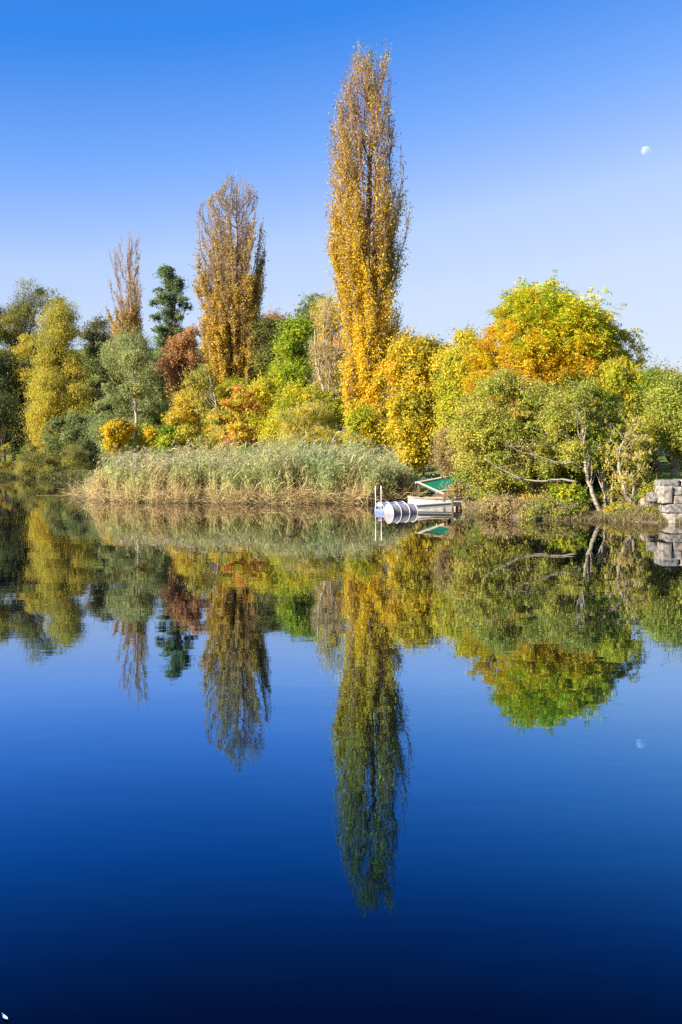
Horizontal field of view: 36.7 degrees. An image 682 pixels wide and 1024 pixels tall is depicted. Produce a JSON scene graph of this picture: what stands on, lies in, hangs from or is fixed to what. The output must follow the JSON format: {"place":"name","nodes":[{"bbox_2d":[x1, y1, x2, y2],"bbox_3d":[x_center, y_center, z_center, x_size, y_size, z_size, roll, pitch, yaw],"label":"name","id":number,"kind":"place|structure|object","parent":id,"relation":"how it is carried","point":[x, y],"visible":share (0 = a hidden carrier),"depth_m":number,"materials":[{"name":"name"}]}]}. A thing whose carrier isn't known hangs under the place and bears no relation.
{"place":"outdoors","nodes":[
{"label":"outdoors","id":0,"kind":"place"},
{"bbox_2d":[0,477,681,1023],"bbox_3d":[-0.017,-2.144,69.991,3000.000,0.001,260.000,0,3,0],"label":"water","id":1,"kind":"structure","parent":0,"point":[314,763],"depth_m":6.08,"materials":[{"name":"blue liquid"}]},
{"bbox_2d":[57,421,430,503],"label":"reeds","id":2,"kind":"object","parent":1,"relation":"in","point":[325,474],"visible":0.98,"depth_m":39.57,"materials":[{"name":"plant"}]},
{"bbox_2d":[374,501,404,511],"bbox_3d":[1.594,-0.042,32.686,0.930,0.578,0.578,-2,4,-31],"label":"barrel","id":3,"kind":"object","parent":1,"relation":"on","point":[384,504],"visible":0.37,"depth_m":32.50,"materials":[{"name":"metal"}]},
{"bbox_2d":[383,503,417,513],"bbox_3d":[1.831,0.021,31.555,0.930,0.578,0.578,-2,4,-31],"label":"barrel","id":4,"kind":"object","parent":1,"relation":"on","point":[396,508],"visible":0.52,"depth_m":31.36,"materials":[{"name":"grey metal"}]},
{"bbox_2d":[375,486,382,512],"bbox_3d":[1.173,-0.144,31.610,0.256,1.353,0.236,0,3,0],"label":"swim ladder","id":5,"kind":"object","parent":4,"relation":"attached to","point":[379,507],"visible":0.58,"depth_m":31.49,"materials":[{"name":"silver metal"}]},
{"bbox_2d":[407,495,466,507],"bbox_3d":[3.267,-0.311,34.389,2.050,0.457,0.900,0,3,0],"label":"rowing boat","id":6,"kind":"object","parent":1,"relation":"on","point":[415,499],"visible":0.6,"depth_m":34.02,"materials":[{"name":"white paint"}]},
{"bbox_2d":[0,348,681,523],"bbox_3d":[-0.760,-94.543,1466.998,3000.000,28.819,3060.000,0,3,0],"label":"ground","id":7,"kind":"structure","parent":0,"point":[596,485],"depth_m":39.49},
{"bbox_2d":[0,301,12,403],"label":"willow tree","id":8,"kind":"object","parent":7,"relation":"on","point":[1,327],"visible":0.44,"depth_m":103.95,"materials":[{"name":"green plant"}]},
{"bbox_2d":[0,443,16,470],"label":"shrub","id":9,"kind":"object","parent":7,"relation":"on","point":[7,465],"visible":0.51,"depth_m":93.11,"materials":[{"name":"green plant"}]},
{"bbox_2d":[0,348,32,462],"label":"evergreen tree","id":10,"kind":"object","parent":7,"relation":"on","point":[11,401],"visible":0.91,"depth_m":101.50,"materials":[{"name":"green plant"}]},
{"bbox_2d":[5,333,38,464],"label":"tree","id":11,"kind":"object","parent":7,"relation":"on","point":[26,350],"visible":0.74,"depth_m":101.81,"materials":[{"name":"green plant"}]},
{"bbox_2d":[0,276,80,459],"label":"willow tree","id":12,"kind":"object","parent":7,"relation":"on","point":[21,315],"visible":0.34,"depth_m":107.30,"materials":[{"name":"green plant"}]},
{"bbox_2d":[0,436,98,477],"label":"shrub","id":13,"kind":"object","parent":7,"relation":"on","point":[73,455],"visible":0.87,"depth_m":87.03,"materials":[{"name":"green plant"}]},
{"bbox_2d":[0,467,98,478],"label":"grass","id":14,"kind":"structure","parent":7,"relation":"on","point":[64,473],"depth_m":83.81,"materials":[{"name":"green plant"}]},
{"bbox_2d":[12,291,98,460],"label":"willow tree","id":15,"kind":"object","parent":7,"relation":"on","point":[50,402],"visible":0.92,"depth_m":97.51,"materials":[{"name":"yellow plant"}]},
{"bbox_2d":[36,406,110,469],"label":"shrub","id":16,"kind":"object","parent":7,"relation":"on","point":[76,432],"visible":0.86,"depth_m":92.89,"materials":[{"name":"green plant"}]},
{"bbox_2d":[72,310,116,419],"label":"distant tree","id":17,"kind":"object","parent":7,"relation":"on","point":[88,334],"visible":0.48,"depth_m":116.19,"materials":[{"name":"green plant"}]},
{"bbox_2d":[95,417,138,457],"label":"shrub","id":18,"kind":"object","parent":7,"relation":"on","point":[118,433],"visible":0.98,"depth_m":68.39,"materials":[{"name":"yellow plant"}]},
{"bbox_2d":[71,321,171,460],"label":"willow tree","id":19,"kind":"object","parent":7,"relation":"on","point":[150,406],"visible":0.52,"depth_m":80.65,"materials":[{"name":"green plant"}]},
{"bbox_2d":[103,233,144,448],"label":"poplar tree","id":20,"kind":"object","parent":7,"relation":"on","point":[132,310],"visible":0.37,"depth_m":102.26,"materials":[{"name":"brown plant"}]},
{"bbox_2d":[115,335,152,456],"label":"birch tree","id":21,"kind":"object","parent":7,"relation":"on","point":[132,356],"visible":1,"depth_m":69.18,"materials":[{"name":"green plant"}]},
{"bbox_2d":[134,423,160,457],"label":"shrub","id":22,"kind":"object","parent":7,"relation":"on","point":[149,434],"visible":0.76,"depth_m":68.99,"materials":[{"name":"yellow plant"}]},
{"bbox_2d":[150,421,188,458],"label":"shrub","id":23,"kind":"object","parent":7,"relation":"on","point":[166,438],"visible":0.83,"depth_m":64.34,"materials":[{"name":"green plant"}]},
{"bbox_2d":[145,347,195,457],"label":"green tree","id":24,"kind":"object","parent":7,"relation":"on","point":[157,419],"visible":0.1,"depth_m":84.47,"materials":[{"name":"green plant"}]},
{"bbox_2d":[147,263,193,456],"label":"conifer tree","id":25,"kind":"object","parent":7,"relation":"on","point":[174,284],"visible":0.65,"depth_m":95.96,"materials":[{"name":"green plant"}]},
{"bbox_2d":[151,323,211,450],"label":"maple tree","id":26,"kind":"object","parent":7,"relation":"on","point":[179,361],"visible":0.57,"depth_m":70.88,"materials":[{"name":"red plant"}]},
{"bbox_2d":[160,380,223,455],"bbox_3d":[-9.510,-5.508,66.085,4.735,6.090,4.805,0,3,0],"label":"shrub","id":27,"kind":"object","parent":7,"relation":"on","point":[186,430],"visible":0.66,"depth_m":64.94,"materials":[{"name":"yellow plant"}]},
{"bbox_2d":[0,349,388,456],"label":"undergrowth","id":28,"kind":"object","parent":7,"relation":"on","point":[101,366],"visible":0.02,"depth_m":107.59,"materials":[{"name":"green plant"}]},
{"bbox_2d":[171,363,223,449],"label":"tree","id":29,"kind":"object","parent":7,"relation":"on","point":[201,378],"visible":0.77,"depth_m":63.47,"materials":[{"name":"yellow plant"}]},
{"bbox_2d":[189,172,268,456],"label":"poplar tree","id":30,"kind":"object","parent":7,"relation":"on","point":[232,311],"visible":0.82,"depth_m":83.34,"materials":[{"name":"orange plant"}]},
{"bbox_2d":[206,373,253,448],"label":"birch tree","id":31,"kind":"object","parent":7,"relation":"on","point":[225,394],"visible":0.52,"depth_m":65.25,"materials":[{"name":"green plant"}]},
{"bbox_2d":[202,383,265,456],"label":"maple tree","id":32,"kind":"object","parent":7,"relation":"on","point":[223,419],"visible":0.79,"depth_m":59.44,"materials":[{"name":"orange plant"}]},
{"bbox_2d":[240,372,285,456],"bbox_3d":[-4.004,-5.313,61.627,5.482,6.173,4.588,0,3,0],"label":"shrub","id":33,"kind":"object","parent":7,"relation":"on","point":[263,391],"visible":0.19,"depth_m":61.31,"materials":[{"name":"yellow plant"}]},
{"bbox_2d":[243,312,296,448],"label":"dark tree","id":34,"kind":"object","parent":7,"relation":"on","point":[265,328],"visible":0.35,"depth_m":82.68,"materials":[{"name":"green plant"}]},
{"bbox_2d":[250,303,294,350],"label":"distant tree","id":35,"kind":"object","parent":7,"relation":"on","point":[274,316],"visible":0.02,"depth_m":116.53,"materials":[{"name":"green plant"}]},
{"bbox_2d":[261,310,325,395],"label":"green tree","id":36,"kind":"object","parent":7,"relation":"on","point":[292,367],"visible":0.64,"depth_m":72.82,"materials":[{"name":"green plant"}]},
{"bbox_2d":[249,376,344,455],"bbox_3d":[-1.984,-4.718,56.889,5.292,5.587,5.957,-3,4,-39],"label":"shrub","id":37,"kind":"object","parent":7,"relation":"on","point":[288,401],"visible":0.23,"depth_m":56.19,"materials":[{"name":"yellow plant"}]},
{"bbox_2d":[287,294,319,384],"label":"distant tree","id":38,"kind":"object","parent":7,"relation":"on","point":[304,310],"visible":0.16,"depth_m":104.50,"materials":[{"name":"green plant"}]},
{"bbox_2d":[270,395,345,449],"bbox_3d":[-1.574,-4.057,53.975,3.927,4.714,4.436,-3,4,-37],"label":"shrub","id":39,"kind":"object","parent":7,"relation":"on","point":[312,416],"visible":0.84,"depth_m":53.44,"materials":[{"name":"yellow plant"}]},
{"bbox_2d":[299,292,335,311],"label":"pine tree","id":40,"kind":"object","parent":7,"relation":"on","point":[313,298],"visible":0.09,"depth_m":118.24,"materials":[{"name":"green plant"}]},
{"bbox_2d":[304,286,345,448],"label":"bare tree","id":41,"kind":"object","parent":7,"relation":"on","point":[321,357],"visible":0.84,"depth_m":57.43,"materials":[{"name":"beige plant"}]},
{"bbox_2d":[306,293,347,422],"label":"distant tree","id":42,"kind":"object","parent":7,"relation":"on","point":[319,338],"visible":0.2,"depth_m":78.90,"materials":[{"name":"brown plant"}]},
{"bbox_2d":[331,373,349,452],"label":"ivy tree","id":43,"kind":"object","parent":7,"relation":"on","point":[338,387],"visible":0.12,"depth_m":58.49,"materials":[{"name":"green plant"}]},
{"bbox_2d":[338,393,385,452],"bbox_3d":[1.190,-3.458,48.587,2.694,4.321,2.667,0,3,0],"label":"shrub","id":44,"kind":"object","parent":7,"relation":"on","point":[362,422],"visible":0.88,"depth_m":47.88,"materials":[{"name":"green plant"}]},
{"bbox_2d":[321,38,413,455],"bbox_3d":[1.286,-12.131,49.832,4.508,21.422,4.556,0,3,0],"label":"poplar tree","id":45,"kind":"object","parent":7,"relation":"on","point":[366,273],"visible":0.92,"depth_m":49.05,"materials":[{"name":"yellow plant"}]},
{"bbox_2d":[379,417,432,474],"bbox_3d":[3.208,-3.241,48.641,3.369,3.768,3.391,0,3,0],"label":"dark shrub","id":46,"kind":"object","parent":7,"relation":"on","point":[382,425],"visible":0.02,"depth_m":48.77,"materials":[{"name":"green plant"}]},
{"bbox_2d":[370,327,444,478],"bbox_3d":[3.200,-4.776,46.992,4.560,7.157,4.279,3,5,44],"label":"hazel tree","id":47,"kind":"object","parent":7,"relation":"on","point":[407,367],"visible":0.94,"depth_m":46.15,"materials":[{"name":"yellow plant"}]},
{"bbox_2d":[385,324,437,421],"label":"distant tree","id":48,"kind":"object","parent":7,"relation":"on","point":[399,337],"visible":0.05,"depth_m":68.90,"materials":[{"name":"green plant"}]},
{"bbox_2d":[416,492,463,509],"bbox_3d":[3.265,-0.153,33.406,2.081,1.134,0.732,-2,4,-22],"label":"gangway","id":49,"kind":"object","parent":7,"relation":"on","point":[453,502],"visible":0.46,"depth_m":33.14,"materials":[{"name":"white paint"}]},
{"bbox_2d":[425,336,454,375],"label":"distant tree","id":50,"kind":"object","parent":7,"relation":"on","point":[441,345],"visible":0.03,"depth_m":94.97,"materials":[{"name":"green plant"}]},
{"bbox_2d":[424,424,471,507],"bbox_3d":[3.543,-1.291,32.557,1.992,3.270,2.200,0,3,0],"label":"shrub","id":51,"kind":"object","parent":7,"relation":"on","point":[442,455],"visible":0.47,"depth_m":32.33,"materials":[{"name":"green plant"}]},
{"bbox_2d":[412,319,497,472],"bbox_3d":[5.400,-4.863,44.755,4.599,7.211,4.270,0,3,0],"label":"young tree","id":52,"kind":"object","parent":7,"relation":"on","point":[449,383],"visible":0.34,"depth_m":44.27,"materials":[{"name":"yellow plant"}]},
{"bbox_2d":[476,490,531,517],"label":"shrub","id":53,"kind":"object","parent":7,"relation":"on","point":[490,508],"visible":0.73,"depth_m":29.18,"materials":[{"name":"brown plant"}]},
{"bbox_2d":[435,365,585,509],"bbox_3d":[5.199,-1.779,30.901,4.738,5.405,3.408,0,3,0],"label":"alder tree","id":54,"kind":"object","parent":7,"relation":"on","point":[487,428],"visible":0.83,"depth_m":30.46,"materials":[{"name":"green plant"}]},
{"bbox_2d":[484,375,619,510],"bbox_3d":[5.997,-1.775,28.442,3.407,4.040,2.269,-2,4,-29],"label":"alder tree","id":55,"kind":"object","parent":7,"relation":"on","point":[555,417],"visible":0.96,"depth_m":28.42,"materials":[{"name":"green plant"}]},
{"bbox_2d":[516,492,588,520],"bbox_3d":[5.851,0.022,28.216,2.009,1.217,1.837,-2,4,-30],"label":"shrub","id":56,"kind":"object","parent":7,"relation":"on","point":[543,505],"visible":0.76,"depth_m":28.02,"materials":[{"name":"green plant"}]},
{"bbox_2d":[537,494,568,506],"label":"shrub","id":57,"kind":"object","parent":7,"relation":"on","point":[551,501],"visible":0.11,"depth_m":28.58,"materials":[{"name":"green plant"}]},
{"bbox_2d":[456,269,653,493],"bbox_3d":[7.108,-4.254,34.180,6.498,7.580,6.290,0,3,0],"label":"walnut tree","id":58,"kind":"object","parent":7,"relation":"on","point":[546,319],"visible":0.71,"depth_m":32.52,"materials":[{"name":"yellow plant"}]},
{"bbox_2d":[484,423,634,495],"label":"undergrowth","id":59,"kind":"object","parent":7,"relation":"on","point":[578,463],"visible":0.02,"depth_m":33.37,"materials":[{"name":"green plant"}]},
{"bbox_2d":[517,342,614,490],"bbox_3d":[7.330,-2.912,33.395,4.204,5.645,3.932,1,4,24],"label":"green tree","id":60,"kind":"object","parent":7,"relation":"on","point":[580,477],"visible":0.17,"depth_m":32.47,"materials":[{"name":"green plant"}]},
{"bbox_2d":[547,479,592,511],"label":"shrub","id":61,"kind":"object","parent":7,"relation":"on","point":[572,489],"visible":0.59,"depth_m":28.66,"materials":[{"name":"green plant"}]},
{"bbox_2d":[459,463,681,523],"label":"grass","id":62,"kind":"structure","parent":7,"relation":"on","point":[634,513],"depth_m":27.63,"materials":[{"name":"green plant"}]},
{"bbox_2d":[568,384,635,507],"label":"alder tree","id":63,"kind":"object","parent":7,"relation":"on","point":[604,436],"visible":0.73,"depth_m":28.66,"materials":[{"name":"green plant"}]},
{"bbox_2d":[589,484,624,507],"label":"shrub","id":64,"kind":"object","parent":7,"relation":"on","point":[600,499],"visible":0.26,"depth_m":29.22,"materials":[{"name":"green plant"}]},
{"bbox_2d":[604,480,620,502],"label":"sapling","id":65,"kind":"object","parent":7,"relation":"on","point":[611,493],"visible":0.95,"depth_m":28.38,"materials":[{"name":"green plant"}]},
{"bbox_2d":[584,354,648,483],"bbox_3d":[8.396,-2.948,31.609,2.236,4.261,2.121,-2,3,-19],"label":"hornbeam tree","id":66,"kind":"object","parent":7,"relation":"on","point":[615,376],"visible":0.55,"depth_m":31.13,"materials":[{"name":"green plant"}]},
{"bbox_2d":[602,498,635,513],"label":"shrub","id":67,"kind":"object","parent":7,"relation":"on","point":[614,506],"visible":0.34,"depth_m":27.85,"materials":[{"name":"yellow plant"}]},
{"bbox_2d":[595,410,657,504],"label":"alder tree","id":68,"kind":"object","parent":7,"relation":"on","point":[620,477],"visible":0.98,"depth_m":27.85,"materials":[{"name":"green plant"}]},
{"bbox_2d":[603,468,654,499],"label":"shrub","id":69,"kind":"object","parent":7,"relation":"on","point":[639,483],"visible":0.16,"depth_m":29.18,"materials":[{"name":"green plant"}]},
{"bbox_2d":[622,418,662,496],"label":"alder tree","id":70,"kind":"object","parent":7,"relation":"on","point":[637,447],"visible":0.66,"depth_m":28.67,"materials":[{"name":"green plant"}]},
{"bbox_2d":[632,474,657,511],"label":"shrub","id":71,"kind":"object","parent":7,"relation":"on","point":[648,488],"visible":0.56,"depth_m":27.37,"materials":[{"name":"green plant"}]},
{"bbox_2d":[638,497,655,506],"bbox_3d":[8.334,-0.164,27.944,0.441,0.566,0.506,0,3,0],"label":"boulder","id":72,"kind":"object","parent":7,"relation":"on","point":[641,501],"visible":0.26,"depth_m":27.77,"materials":[{"name":"grey stone"}]},
{"bbox_2d":[619,355,681,465],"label":"dark tree","id":73,"kind":"object","parent":7,"relation":"on","point":[655,373],"visible":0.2,"depth_m":39.35,"materials":[{"name":"green plant"}]},
{"bbox_2d":[636,432,669,476],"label":"sapling","id":74,"kind":"object","parent":7,"relation":"on","point":[653,456],"visible":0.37,"depth_m":30.35,"materials":[{"name":"green plant"}]},
{"bbox_2d":[626,359,681,477],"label":"green tree","id":75,"kind":"object","parent":7,"relation":"on","point":[664,400],"visible":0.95,"depth_m":29.90,"materials":[{"name":"green plant"}]},
{"bbox_2d":[649,460,661,473],"bbox_3d":[10.287,-1.416,33.577,0.407,0.554,0.425,0,3,0],"label":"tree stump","id":76,"kind":"object","parent":7,"relation":"on","point":[659,464],"visible":0.45,"depth_m":33.41,"materials":[{"name":"brown wood"}]},
{"bbox_2d":[646,479,681,522],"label":"stone wall","id":77,"kind":"structure","parent":7,"relation":"on","point":[666,495],"depth_m":26.10,"materials":[{"name":"grey stone"}]},
{"bbox_2d":[655,361,678,375],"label":"distant tree","id":78,"kind":"object","parent":7,"relation":"on","point":[668,370],"depth_m":148.45,"materials":[{"name":"green plant"}]},
{"bbox_2d":[0,0,681,377],"label":"sky","id":79,"kind":"structure","parent":0,"point":[537,138],"materials":[{"name":"blue"}]},
{"bbox_2d":[414,475,472,508],"bbox_3d":[3.435,-0.451,34.535,1.323,1.558,1.688,-3,4,-42],"label":"canopy","id":80,"kind":"object","parent":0,"point":[434,484],"visible":0.49,"depth_m":34.56,"materials":[{"name":"green fabric"}]},
{"bbox_2d":[632,445,670,462],"bbox_3d":[13.984,-2.952,44.811,2.503,1.620,1.890,0,3,0],"label":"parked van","id":81,"kind":"object","parent":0,"point":[660,454],"visible":0.02,"depth_m":43.99,"materials":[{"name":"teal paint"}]}
]}

